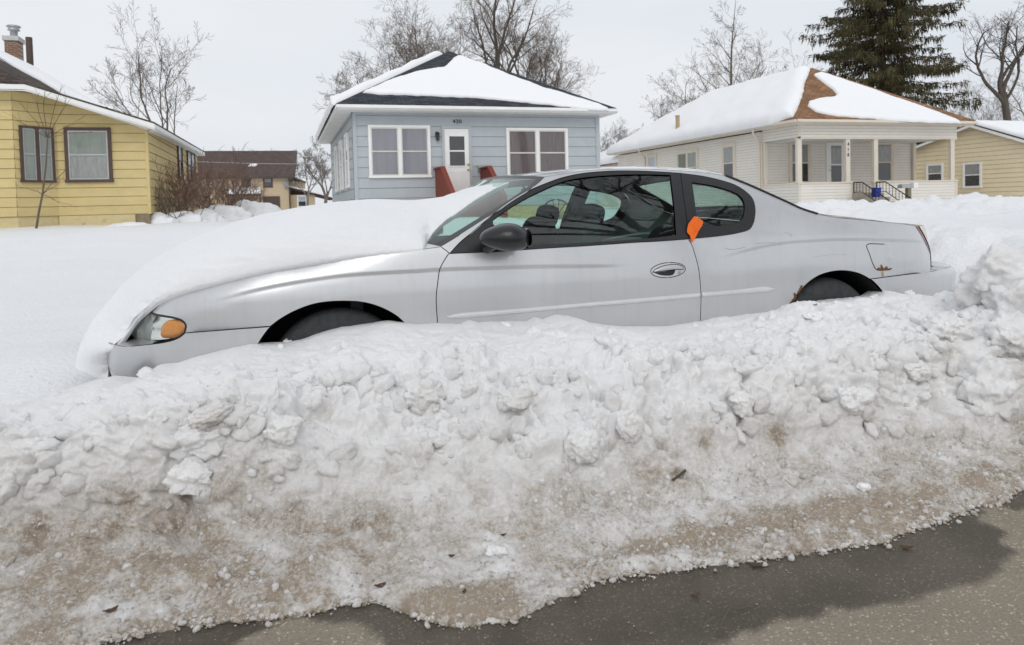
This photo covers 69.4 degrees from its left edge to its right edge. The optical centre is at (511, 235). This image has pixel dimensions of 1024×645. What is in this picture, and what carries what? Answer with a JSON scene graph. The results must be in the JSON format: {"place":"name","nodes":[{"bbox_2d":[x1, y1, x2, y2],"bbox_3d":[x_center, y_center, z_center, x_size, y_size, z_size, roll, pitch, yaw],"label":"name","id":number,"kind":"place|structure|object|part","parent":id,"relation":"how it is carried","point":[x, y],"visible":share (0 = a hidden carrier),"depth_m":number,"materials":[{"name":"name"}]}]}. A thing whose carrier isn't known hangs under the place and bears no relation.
{"place":"outdoors","nodes":[
{"label":"outdoors","id":0,"kind":"place"},
{"bbox_2d":[198,161,273,163],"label":"overhead cable","id":1,"kind":"object","parent":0,"point":[249,163],"visible":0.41,"depth_m":66.04,"materials":[{"name":"metal"}]},
{"bbox_2d":[0,192,1023,404],"bbox_3d":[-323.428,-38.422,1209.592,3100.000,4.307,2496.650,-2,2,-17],"label":"snow field","id":2,"kind":"structure","parent":0,"point":[60,285],"depth_m":8.41,"materials":[{"name":"snow"}]},
{"bbox_2d":[6,84,94,228],"bbox_3d":[-12.183,-2.049,19.616,2.112,3.980,0.522,-2,2,-17],"label":"sapling","id":3,"kind":"object","parent":2,"relation":"on","point":[42,193],"visible":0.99,"depth_m":19.56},
{"bbox_2d":[0,24,204,227],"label":"yellow house","id":4,"kind":"structure","parent":2,"relation":"on","point":[109,174],"depth_m":21.17,"materials":[{"name":"wood"}]},
{"bbox_2d":[18,125,56,182],"bbox_3d":[-13.182,-2.251,20.539,0.095,1.553,0.951,0,3,28],"label":"window","id":5,"kind":"structure","parent":4,"relation":"in","point":[32,145],"depth_m":20.48,"materials":[{"name":"glass"}]},
{"bbox_2d":[0,50,107,107],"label":"roof snow","id":6,"kind":"structure","parent":4,"relation":"on","point":[36,73],"depth_m":22.63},
{"bbox_2d":[63,127,113,182],"bbox_3d":[-12.171,-2.316,21.243,1.240,1.571,0.095,-2,2,-17],"label":"window","id":7,"kind":"structure","parent":4,"relation":"in","point":[88,156],"depth_m":21.23,"materials":[{"name":"glass"}]},
{"bbox_2d":[176,146,183,178],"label":"window","id":8,"kind":"structure","parent":4,"relation":"in","point":[179,150],"depth_m":28.44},
{"bbox_2d":[186,150,195,180],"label":"window","id":9,"kind":"structure","parent":4,"relation":"in","point":[191,155],"depth_m":31.63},
{"bbox_2d":[104,222,150,226],"bbox_3d":[-10.930,-0.301,21.103,1.278,0.176,0.781,-2,2,-17],"label":"snow mound","id":10,"kind":"object","parent":2,"relation":"on","point":[129,224],"visible":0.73,"depth_m":20.89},
{"bbox_2d":[85,0,213,133],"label":"bare tree","id":11,"kind":"object","parent":2,"relation":"on","point":[138,70],"visible":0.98,"depth_m":41.70,"materials":[{"name":"plant"}]},
{"bbox_2d":[151,212,179,223],"bbox_3d":[-10.606,-0.511,22.249,1.096,0.394,0.650,-2,2,-17],"label":"snow mound","id":12,"kind":"object","parent":2,"relation":"on","point":[158,217],"visible":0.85,"depth_m":22.09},
{"bbox_2d":[153,182,192,218],"bbox_3d":[-10.321,-0.953,22.466,1.318,1.350,1.220,-3,3,-36],"label":"bare shrub","id":13,"kind":"object","parent":2,"relation":"on","point":[168,204],"visible":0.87,"depth_m":22.31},
{"bbox_2d":[168,211,207,221],"bbox_3d":[-10.237,-0.563,22.990,1.445,0.410,0.898,-2,2,-17],"label":"snow mound","id":14,"kind":"object","parent":2,"relation":"on","point":[189,216],"visible":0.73,"depth_m":22.83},
{"bbox_2d":[152,154,234,214],"bbox_3d":[-10.682,-1.444,23.318,2.899,2.272,2.803,1,3,41],"label":"bare shrub","id":15,"kind":"object","parent":2,"relation":"on","point":[186,200],"visible":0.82,"depth_m":23.41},
{"bbox_2d":[190,208,228,221],"bbox_3d":[-10.064,-0.641,24.078,1.572,0.487,0.961,-2,2,-17],"label":"snow mound","id":16,"kind":"object","parent":2,"relation":"on","point":[208,214],"visible":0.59,"depth_m":23.88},
{"bbox_2d":[166,146,257,211],"bbox_3d":[-10.947,-1.764,25.481,4.072,2.709,4.423,-2,2,-17],"label":"bare shrub","id":17,"kind":"object","parent":2,"relation":"on","point":[207,196],"visible":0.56,"depth_m":25.28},
{"bbox_2d":[174,142,261,209],"bbox_3d":[-10.706,-1.876,26.435,3.185,2.862,3.252,-3,3,-29],"label":"bare shrub","id":18,"kind":"object","parent":2,"relation":"on","point":[237,190],"visible":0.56,"depth_m":26.26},
{"bbox_2d":[208,205,253,219],"bbox_3d":[-9.898,-0.775,25.675,1.667,0.593,1.178,-1,2,4],"label":"snow mound","id":19,"kind":"object","parent":2,"relation":"on","point":[233,213],"visible":0.73,"depth_m":25.39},
{"bbox_2d":[210,160,268,205],"bbox_3d":[-10.377,-1.695,28.106,2.228,2.361,3.101,-3,3,-35],"label":"bare shrub","id":20,"kind":"object","parent":2,"relation":"on","point":[248,194],"visible":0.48,"depth_m":28.01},
{"bbox_2d":[233,200,281,215],"bbox_3d":[-9.635,-0.936,27.357,2.278,0.811,1.270,-2,2,-17],"label":"snow mound","id":21,"kind":"object","parent":2,"relation":"on","point":[255,208],"visible":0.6,"depth_m":27.06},
{"bbox_2d":[197,151,331,209],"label":"gabled house","id":22,"kind":"structure","parent":2,"relation":"on","point":[280,194],"depth_m":95.86,"materials":[{"name":"beige paint"}]},
{"bbox_2d":[228,187,260,193],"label":"roof snow","id":23,"kind":"structure","parent":22,"relation":"on","point":[259,190],"depth_m":92.39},
{"bbox_2d":[241,179,250,186],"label":"window","id":24,"kind":"structure","parent":22,"relation":"in","point":[247,180],"depth_m":94.06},
{"bbox_2d":[263,178,272,187],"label":"window","id":25,"kind":"structure","parent":22,"relation":"in","point":[265,180],"depth_m":94.80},
{"bbox_2d":[263,196,279,207],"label":"garage door","id":26,"kind":"structure","parent":22,"relation":"in","point":[275,200],"depth_m":94.92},
{"bbox_2d":[297,195,305,206],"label":"window","id":27,"kind":"structure","parent":22,"relation":"in","point":[301,199],"depth_m":97.02,"materials":[{"name":"white paint"}]},
{"bbox_2d":[290,186,331,197],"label":"roof snow","id":28,"kind":"structure","parent":22,"relation":"on","point":[317,193],"depth_m":97.36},
{"bbox_2d":[276,148,331,205],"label":"bare tree","id":29,"kind":"object","parent":2,"relation":"on","point":[296,180],"visible":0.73,"depth_m":92.33,"materials":[{"name":"brown plant"}]},
{"bbox_2d":[287,136,331,202],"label":"bare tree","id":30,"kind":"object","parent":2,"relation":"on","point":[324,173],"visible":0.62,"depth_m":76.60,"materials":[{"name":"grey plant"}]},
{"bbox_2d":[313,19,447,113],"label":"bare tree","id":31,"kind":"object","parent":2,"relation":"on","point":[340,83],"visible":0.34,"depth_m":53.13,"materials":[{"name":"grey plant"}]},
{"bbox_2d":[340,18,432,82],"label":"bare tree","id":32,"kind":"object","parent":2,"relation":"on","point":[371,22],"visible":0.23,"depth_m":61.40,"materials":[{"name":"grey plant"}]},
{"bbox_2d":[365,0,467,72],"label":"bare tree","id":33,"kind":"object","parent":2,"relation":"on","point":[415,33],"visible":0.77,"depth_m":49.27,"materials":[{"name":"brown plant"}]},
{"bbox_2d":[433,166,457,217],"bbox_3d":[-2.087,-1.261,23.004,0.160,1.816,2.730,-2,2,-17],"label":"stair guard","id":34,"kind":"object","parent":2,"relation":"on","point":[444,185],"visible":0.52,"depth_m":23.14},
{"bbox_2d":[382,13,525,76],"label":"bare tree","id":35,"kind":"object","parent":2,"relation":"on","point":[420,53],"visible":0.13,"depth_m":49.50,"materials":[{"name":"grey plant"}]},
{"bbox_2d":[318,51,617,218],"bbox_3d":[-2.674,-3.857,29.903,9.480,7.078,12.290,-2,2,-17],"label":"bungalow","id":36,"kind":"object","parent":2,"relation":"on","point":[387,147],"visible":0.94,"depth_m":24.55,"materials":[{"name":"blue"}]},
{"bbox_2d":[334,146,338,191],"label":"window","id":37,"kind":"structure","parent":36,"relation":"in","point":[335,148],"depth_m":30.23,"materials":[{"name":"white paint"}]},
{"bbox_2d":[338,140,343,189],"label":"window","id":38,"kind":"structure","parent":36,"relation":"in","point":[341,175],"depth_m":27.93,"materials":[{"name":"white paint"}]},
{"bbox_2d":[344,132,349,187],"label":"window","id":39,"kind":"structure","parent":36,"relation":"in","point":[346,142],"depth_m":25.43,"materials":[{"name":"white paint"}]},
{"bbox_2d":[315,51,441,140],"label":"roof snow","id":40,"kind":"structure","parent":36,"relation":"on","point":[352,91],"depth_m":25.58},
{"bbox_2d":[368,125,431,177],"bbox_3d":[-3.619,-2.715,23.887,2.040,1.692,0.095,-2,2,-17],"label":"window","id":41,"kind":"structure","parent":36,"relation":"in","point":[395,151],"depth_m":23.86,"materials":[{"name":"glass"}]},
{"bbox_2d":[435,132,439,140],"bbox_3d":[-2.435,-3.241,24.162,0.147,0.302,0.200,-2,2,-17],"label":"wall lamp","id":42,"kind":"object","parent":36,"relation":"attached to","point":[437,135],"visible":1,"depth_m":24.12,"materials":[{"name":"black metal"}]},
{"bbox_2d":[444,129,469,191],"bbox_3d":[-1.805,-2.424,24.456,0.820,2.210,0.112,-2,2,-17],"label":"door","id":43,"kind":"structure","parent":36,"relation":"in","point":[457,166],"depth_m":24.46,"materials":[{"name":"white paint"}]},
{"bbox_2d":[477,165,490,170],"bbox_3d":[-0.921,-2.251,24.703,0.470,0.200,0.115,-2,2,-17],"label":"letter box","id":44,"kind":"object","parent":36,"relation":"attached to","point":[478,166],"visible":0.5,"depth_m":24.64,"materials":[{"name":"metal"}]},
{"bbox_2d":[363,55,608,110],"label":"roof snow","id":45,"kind":"structure","parent":36,"relation":"on","point":[459,76],"depth_m":25.31,"materials":[{"name":"snow"}]},
{"bbox_2d":[506,128,568,174],"bbox_3d":[0.879,-2.824,25.281,2.260,1.692,0.095,-2,2,-17],"label":"window","id":46,"kind":"structure","parent":36,"relation":"in","point":[528,150],"depth_m":25.25,"materials":[{"name":"glass"}]},
{"bbox_2d":[458,197,492,216],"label":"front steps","id":47,"kind":"structure","parent":2,"relation":"on","point":[480,208],"depth_m":23.26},
{"bbox_2d":[479,166,507,217],"bbox_3d":[-0.626,-1.315,23.456,0.160,1.816,2.730,-2,2,-17],"label":"stair guard","id":48,"kind":"object","parent":2,"relation":"on","point":[496,199],"visible":0.44,"depth_m":23.20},
{"bbox_2d":[453,0,571,71],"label":"bare tree","id":49,"kind":"object","parent":2,"relation":"on","point":[496,59],"visible":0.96,"depth_m":43.15,"materials":[{"name":"brown plant"}]},
{"bbox_2d":[443,0,582,91],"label":"bare tree","id":50,"kind":"object","parent":2,"relation":"on","point":[532,65],"visible":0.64,"depth_m":47.45,"materials":[{"name":"brown plant"}]},
{"bbox_2d":[477,21,604,93],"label":"bare tree","id":51,"kind":"object","parent":2,"relation":"on","point":[548,61],"visible":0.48,"depth_m":51.17,"materials":[{"name":"brown plant"}]},
{"bbox_2d":[600,116,628,151],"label":"bare tree","id":52,"kind":"object","parent":2,"relation":"on","point":[604,142],"visible":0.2,"depth_m":67.81,"materials":[{"name":"grey plant"}]},
{"bbox_2d":[600,121,643,150],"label":"bare tree","id":53,"kind":"object","parent":2,"relation":"on","point":[623,136],"visible":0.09,"depth_m":77.16,"materials":[{"name":"grey plant"}]},
{"bbox_2d":[642,60,727,121],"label":"bare tree","id":54,"kind":"object","parent":2,"relation":"on","point":[667,106],"visible":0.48,"depth_m":74.02,"materials":[{"name":"grey plant"}]},
{"bbox_2d":[667,0,778,105],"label":"bare tree","id":55,"kind":"object","parent":2,"relation":"on","point":[730,76],"visible":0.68,"depth_m":70.81,"materials":[{"name":"grey plant"}]},
{"bbox_2d":[709,27,822,85],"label":"bare tree","id":56,"kind":"object","parent":2,"relation":"on","point":[746,66],"visible":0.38,"depth_m":81.10,"materials":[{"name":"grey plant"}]},
{"bbox_2d":[598,68,977,206],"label":"porch house","id":57,"kind":"structure","parent":2,"relation":"on","point":[805,153],"depth_m":31.01,"materials":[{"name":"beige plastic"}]},
{"bbox_2d":[600,150,640,164],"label":"roof snow","id":58,"kind":"structure","parent":57,"relation":"on","point":[605,158],"depth_m":45.05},
{"bbox_2d":[647,154,656,166],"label":"window","id":59,"kind":"structure","parent":57,"relation":"in","point":[651,159],"depth_m":39.57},
{"bbox_2d":[676,148,698,185],"bbox_3d":[8.578,-3.308,36.214,0.095,1.747,2.050,-2,2,-17],"label":"window","id":60,"kind":"structure","parent":57,"relation":"in","point":[685,158],"depth_m":36.06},
{"bbox_2d":[606,66,809,153],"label":"roof snow","id":61,"kind":"structure","parent":57,"relation":"on","point":[770,99],"depth_m":34.23,"materials":[{"name":"snow"}]},
{"bbox_2d":[721,142,735,177],"bbox_3d":[9.620,-3.209,32.859,0.095,1.767,1.080,-2,2,-17],"label":"window","id":62,"kind":"structure","parent":57,"relation":"in","point":[728,151],"depth_m":32.82,"materials":[{"name":"glass"}]},
{"bbox_2d":[788,143,811,182],"bbox_3d":[12.110,-3.049,31.068,1.140,1.848,0.095,-2,2,-17],"label":"window","id":63,"kind":"structure","parent":57,"relation":"in","point":[806,147],"depth_m":31.12,"materials":[{"name":"glass"}]},
{"bbox_2d":[826,143,843,181],"bbox_3d":[13.875,-2.908,31.610,1.020,2.220,0.105,-2,2,-17],"label":"door","id":64,"kind":"structure","parent":57,"relation":"in","point":[834,151],"depth_m":31.61,"materials":[{"name":"white paint"}]},
{"bbox_2d":[808,72,960,123],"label":"roof snow","id":65,"kind":"structure","parent":57,"relation":"on","point":[850,99],"depth_m":29.77,"materials":[{"name":"snow"}]},
{"bbox_2d":[878,143,893,180],"bbox_3d":[16.244,-3.203,32.347,1.140,1.848,0.095,-2,2,-17],"label":"window","id":66,"kind":"structure","parent":57,"relation":"in","point":[885,151],"depth_m":32.39,"materials":[{"name":"glass"}]},
{"bbox_2d":[876,181,911,200],"bbox_3d":[14.851,-1.417,28.738,0.048,1.422,1.783,-2,2,-17],"label":"handrail","id":67,"kind":"object","parent":57,"relation":"attached to","point":[892,190],"visible":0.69,"depth_m":28.78,"materials":[{"name":"black metal"}]},
{"bbox_2d":[852,192,894,202],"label":"porch steps","id":68,"kind":"structure","parent":2,"relation":"on","point":[857,196],"depth_m":28.83,"materials":[{"name":"concrete"}]},
{"bbox_2d":[853,182,888,200],"bbox_3d":[13.782,-1.377,28.407,0.048,1.422,1.783,-2,2,-17],"label":"handrail","id":69,"kind":"object","parent":68,"relation":"on","point":[869,192],"visible":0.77,"depth_m":28.31,"materials":[{"name":"black metal"}]},
{"bbox_2d":[871,187,881,196],"bbox_3d":[14.194,-1.680,28.798,0.310,0.375,0.250,-2,2,-17],"label":"plastic bin","id":70,"kind":"object","parent":68,"relation":"on","point":[877,189],"visible":0.79,"depth_m":28.70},
{"bbox_2d":[798,0,984,143],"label":"spruce tree","id":71,"kind":"object","parent":2,"relation":"on","point":[894,23],"visible":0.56,"depth_m":53.52,"materials":[{"name":"green plant"}]},
{"bbox_2d":[897,182,917,198],"bbox_3d":[15.331,-1.377,28.605,0.800,1.330,0.240,-2,2,-17],"label":"post box","id":72,"kind":"object","parent":2,"relation":"on","point":[907,187],"visible":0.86,"depth_m":28.52,"materials":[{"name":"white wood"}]},
{"bbox_2d":[916,124,1023,196],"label":"side gable house","id":73,"kind":"structure","parent":2,"relation":"on","point":[989,162],"depth_m":33.17,"materials":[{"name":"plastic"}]},
{"bbox_2d":[926,163,943,179],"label":"window","id":74,"kind":"structure","parent":73,"relation":"in","point":[933,171],"depth_m":35.45,"materials":[{"name":"white paint"}]},
{"bbox_2d":[962,162,981,187],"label":"window","id":75,"kind":"structure","parent":73,"relation":"in","point":[972,171],"depth_m":33.53,"materials":[{"name":"white paint"}]},
{"bbox_2d":[976,120,1023,137],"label":"roof snow","id":76,"kind":"structure","parent":73,"relation":"on","point":[1015,128],"depth_m":32.45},
{"bbox_2d":[942,76,1023,127],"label":"bare tree","id":77,"kind":"object","parent":2,"relation":"on","point":[991,115],"visible":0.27,"depth_m":91.53,"materials":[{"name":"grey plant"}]},
{"bbox_2d":[950,0,1023,120],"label":"bare tree","id":78,"kind":"object","parent":2,"relation":"on","point":[1002,96],"visible":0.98,"depth_m":57.81,"materials":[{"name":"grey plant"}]},
{"bbox_2d":[951,94,1023,120],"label":"bare tree","id":79,"kind":"object","parent":2,"relation":"on","point":[991,110],"visible":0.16,"depth_m":98.55,"materials":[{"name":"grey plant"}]},
{"bbox_2d":[975,25,1023,114],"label":"bare tree","id":80,"kind":"object","parent":2,"relation":"on","point":[1008,89],"visible":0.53,"depth_m":80.86,"materials":[{"name":"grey plant"}]},
{"bbox_2d":[0,0,1023,203],"label":"sky","id":81,"kind":"structure","parent":0,"point":[258,81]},
{"bbox_2d":[101,491,1023,644],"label":"road","id":82,"kind":"structure","parent":0,"point":[949,571],"depth_m":2.03,"materials":[{"name":"asphalt"}]},
{"bbox_2d":[0,291,1023,644],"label":"snow bank","id":83,"kind":"structure","parent":82,"relation":"on","point":[126,467],"depth_m":2.59,"materials":[{"name":"snow"}]},
{"bbox_2d":[102,605,118,612],"bbox_3d":[-1.106,1.030,2.037,0.038,0.009,0.024,-2,2,-17],"label":"dead leaf","id":84,"kind":"object","parent":83,"relation":"on","point":[110,610],"visible":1,"depth_m":2.04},
{"bbox_2d":[162,456,212,495],"bbox_3d":[-1.079,0.808,2.478,0.171,0.129,0.138,-2,2,-17],"label":"snow block","id":85,"kind":"object","parent":83,"relation":"on","point":[191,475],"depth_m":2.43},
{"bbox_2d":[169,417,232,463],"bbox_3d":[-1.075,0.703,2.562,0.217,0.177,0.168,-2,2,-17],"label":"snow block","id":86,"kind":"object","parent":83,"relation":"on","point":[205,444],"depth_m":2.51,"materials":[{"name":"snow"}]},
{"bbox_2d":[186,398,232,431],"bbox_3d":[-1.036,0.619,2.544,0.156,0.107,0.122,-2,2,-17],"label":"snow block","id":87,"kind":"object","parent":83,"relation":"on","point":[215,411],"depth_m":2.51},
{"bbox_2d":[263,415,303,445],"bbox_3d":[-0.787,0.671,2.551,0.140,0.113,0.115,-2,2,-17],"label":"snow block","id":88,"kind":"object","parent":83,"relation":"on","point":[283,430],"depth_m":2.52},
{"bbox_2d":[374,582,385,586],"bbox_3d":[-0.383,1.014,2.146,0.033,0.008,0.023,-1,2,1],"label":"dead leaf","id":89,"kind":"object","parent":83,"relation":"on","point":[380,584],"visible":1,"depth_m":2.15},
{"bbox_2d":[404,378,442,410],"bbox_3d":[-0.336,0.605,2.823,0.139,0.133,0.146,-1,2,7],"label":"snow block","id":90,"kind":"object","parent":83,"relation":"on","point":[424,393],"depth_m":2.77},
{"bbox_2d":[485,545,507,556],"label":"snow block","id":91,"kind":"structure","parent":83,"relation":"on","point":[492,550],"depth_m":2.29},
{"bbox_2d":[0,290,1023,644],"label":"snow crumbs","id":92,"kind":"object","parent":83,"relation":"on","point":[34,470],"visible":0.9,"depth_m":2.61,"materials":[{"name":"snow"}]},
{"bbox_2d":[497,387,537,412],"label":"snow block","id":93,"kind":"object","parent":83,"relation":"on","point":[514,399],"depth_m":2.80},
{"bbox_2d":[563,425,600,463],"bbox_3d":[0.251,0.760,2.688,0.143,0.131,0.122,-2,2,-17],"label":"snow block","id":94,"kind":"object","parent":83,"relation":"on","point":[581,444],"depth_m":2.66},
{"bbox_2d":[616,413,643,443],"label":"snow block","id":95,"kind":"object","parent":83,"relation":"on","point":[629,428],"depth_m":2.73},
{"bbox_2d":[672,469,685,480],"bbox_3d":[0.604,0.867,2.681,0.079,0.025,0.020,-3,3,-40],"label":"twig piece","id":96,"kind":"object","parent":83,"relation":"on","point":[679,475],"visible":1,"depth_m":2.69,"materials":[{"name":"brown plant"}]},
{"bbox_2d":[727,390,754,417],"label":"snow block","id":97,"kind":"object","parent":83,"relation":"on","point":[741,403],"depth_m":2.91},
{"bbox_2d":[802,311,823,319],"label":"snow block","id":98,"kind":"object","parent":83,"relation":"on","point":[810,315],"depth_m":3.76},
{"bbox_2d":[833,385,874,414],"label":"snow block","id":99,"kind":"object","parent":83,"relation":"on","point":[854,400],"depth_m":3.01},
{"bbox_2d":[856,482,870,491],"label":"snow block","id":100,"kind":"object","parent":83,"relation":"on","point":[862,487],"depth_m":2.70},
{"bbox_2d":[904,360,931,381],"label":"snow block","id":101,"kind":"object","parent":83,"relation":"on","point":[919,371],"depth_m":3.17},
{"bbox_2d":[922,314,975,341],"bbox_3d":[1.984,0.435,3.357,0.229,0.154,0.180,-2,2,-17],"label":"snow block","id":102,"kind":"object","parent":83,"relation":"on","point":[948,327],"depth_m":3.30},
{"bbox_2d":[956,355,1019,421],"bbox_3d":[2.051,0.662,3.209,0.263,0.311,0.216,-2,2,-2],"label":"snow block","id":103,"kind":"object","parent":83,"relation":"on","point":[989,386],"depth_m":3.14,"materials":[{"name":"snow"}]},
{"bbox_2d":[953,241,1023,307],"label":"snow block","id":104,"kind":"object","parent":83,"relation":"on","point":[1001,263],"depth_m":3.47,"materials":[{"name":"snow"}]},
{"bbox_2d":[981,279,1023,312],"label":"snow block","id":105,"kind":"object","parent":83,"relation":"on","point":[1002,297],"depth_m":3.37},
{"bbox_2d":[984,309,1023,358],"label":"snow block","id":106,"kind":"object","parent":83,"relation":"on","point":[1004,329],"depth_m":3.23,"materials":[{"name":"snow"}]},
{"bbox_2d":[108,166,955,376],"bbox_3d":[0.342,0.248,4.735,5.214,1.352,2.235,-2,2,-17],"label":"parked car","id":107,"kind":"object","parent":82,"relation":"on","point":[635,260],"visible":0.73,"depth_m":3.88,"materials":[{"name":"silver metal"}]},
{"bbox_2d":[74,182,508,378],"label":"bonnet snow","id":108,"kind":"structure","parent":107,"relation":"on","point":[305,236],"depth_m":3.54,"materials":[{"name":"snow"}]},
{"bbox_3d":[-0.176,0.158,5.409,1.462,1.095,0.269,-2,2,-17],"label":"door","id":109,"kind":"part","parent":107,"relation":"part of","materials":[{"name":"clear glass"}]},
{"bbox_2d":[544,199,567,218],"bbox_3d":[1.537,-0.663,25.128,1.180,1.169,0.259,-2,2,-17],"label":"steering wheel","id":110,"kind":"object","parent":107,"relation":"in","point":[547,202],"visible":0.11,"depth_m":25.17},
{"bbox_3d":[0.299,0.208,3.881,1.462,1.095,0.269,-2,2,-17],"label":"door","id":111,"kind":"part","parent":107,"relation":"part of","materials":[{"name":"silver metal"}]},
{"bbox_2d":[687,216,702,241],"bbox_3d":[0.999,-0.034,4.008,0.116,0.143,0.029,-3,3,-26],"label":"parking ticket","id":112,"kind":"object","parent":107,"relation":"attached to","point":[694,225],"visible":1,"depth_m":4.00,"materials":[{"name":"orange paper"}]},
{"bbox_2d":[125,493,1021,644],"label":"road grit","id":113,"kind":"object","parent":82,"relation":"on","point":[681,593],"visible":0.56,"depth_m":2.03,"materials":[{"name":"gravel"}]},
{"bbox_2d":[721,604,750,631],"bbox_3d":[0.587,1.021,1.986,0.037,0.002,0.173,1,3,42],"label":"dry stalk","id":114,"kind":"object","parent":82,"relation":"on","point":[727,612],"visible":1,"depth_m":2.01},
{"bbox_2d":[749,562,762,565],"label":"dead leaf","id":115,"kind":"object","parent":82,"relation":"on","point":[756,564],"visible":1,"depth_m":2.26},
{"bbox_2d":[900,545,912,548],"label":"dead leaf","id":116,"kind":"object","parent":82,"relation":"on","point":[906,547],"visible":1,"depth_m":2.35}
]}

